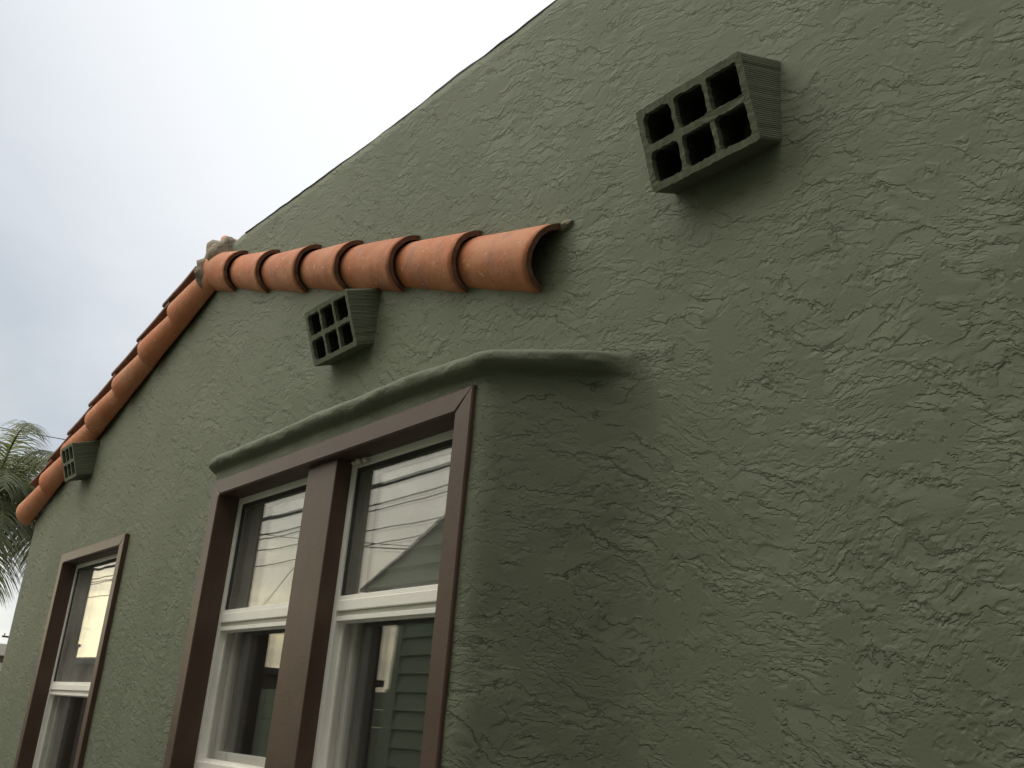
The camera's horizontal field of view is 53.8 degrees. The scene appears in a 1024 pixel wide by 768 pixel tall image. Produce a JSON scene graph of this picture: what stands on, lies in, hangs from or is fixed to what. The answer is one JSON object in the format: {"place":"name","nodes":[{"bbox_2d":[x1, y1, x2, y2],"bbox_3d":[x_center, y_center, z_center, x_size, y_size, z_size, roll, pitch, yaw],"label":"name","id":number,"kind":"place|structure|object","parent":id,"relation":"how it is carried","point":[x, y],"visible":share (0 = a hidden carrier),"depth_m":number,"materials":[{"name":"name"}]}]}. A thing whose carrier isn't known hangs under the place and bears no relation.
{"place":"outdoors","nodes":[
{"label":"outdoors","id":0,"kind":"place"},
{"bbox_2d":[0,643,6,670],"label":"house","id":1,"kind":"structure","parent":0,"point":[2,648],"depth_m":27.35,"materials":[{"name":"grey"}]},
{"bbox_2d":[0,419,52,606],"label":"palm tree","id":2,"kind":"object","parent":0,"point":[17,488],"visible":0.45,"depth_m":15.69,"materials":[{"name":"green plant"}]},
{"bbox_2d":[0,427,64,439],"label":"power line","id":3,"kind":"object","parent":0,"point":[35,434],"visible":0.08,"depth_m":37.92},
{"bbox_2d":[0,0,554,643],"label":"sky","id":4,"kind":"structure","parent":0,"point":[136,136],"materials":[{"name":"white"}]},
{"bbox_2d":[0,0,1023,767],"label":"stucco house","id":5,"kind":"structure","parent":0,"point":[652,370],"depth_m":2.09,"materials":[{"name":"paint"}]},
{"bbox_2d":[13,533,129,767],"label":"window","id":6,"kind":"structure","parent":5,"relation":"in","point":[68,672],"depth_m":5.32,"materials":[{"name":"brown paint"}]},
{"bbox_2d":[163,385,476,767],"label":"window","id":7,"kind":"structure","parent":5,"relation":"in","point":[320,631],"depth_m":2.99,"materials":[{"name":"brown paint"}]},
{"bbox_2d":[355,458,362,464],"bbox_3d":[-0.404,0.205,2.668,0.021,0.018,0.021,18,-24,-34],"label":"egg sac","id":8,"kind":"object","parent":7,"relation":"attached to","point":[358,461],"visible":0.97,"depth_m":2.66,"materials":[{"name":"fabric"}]},
{"bbox_2d":[362,457,368,462],"bbox_3d":[-0.383,0.199,2.645,0.018,0.017,0.017,11,-21,-18],"label":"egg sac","id":9,"kind":"object","parent":7,"relation":"attached to","point":[365,459],"visible":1,"depth_m":2.64,"materials":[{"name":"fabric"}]}
]}

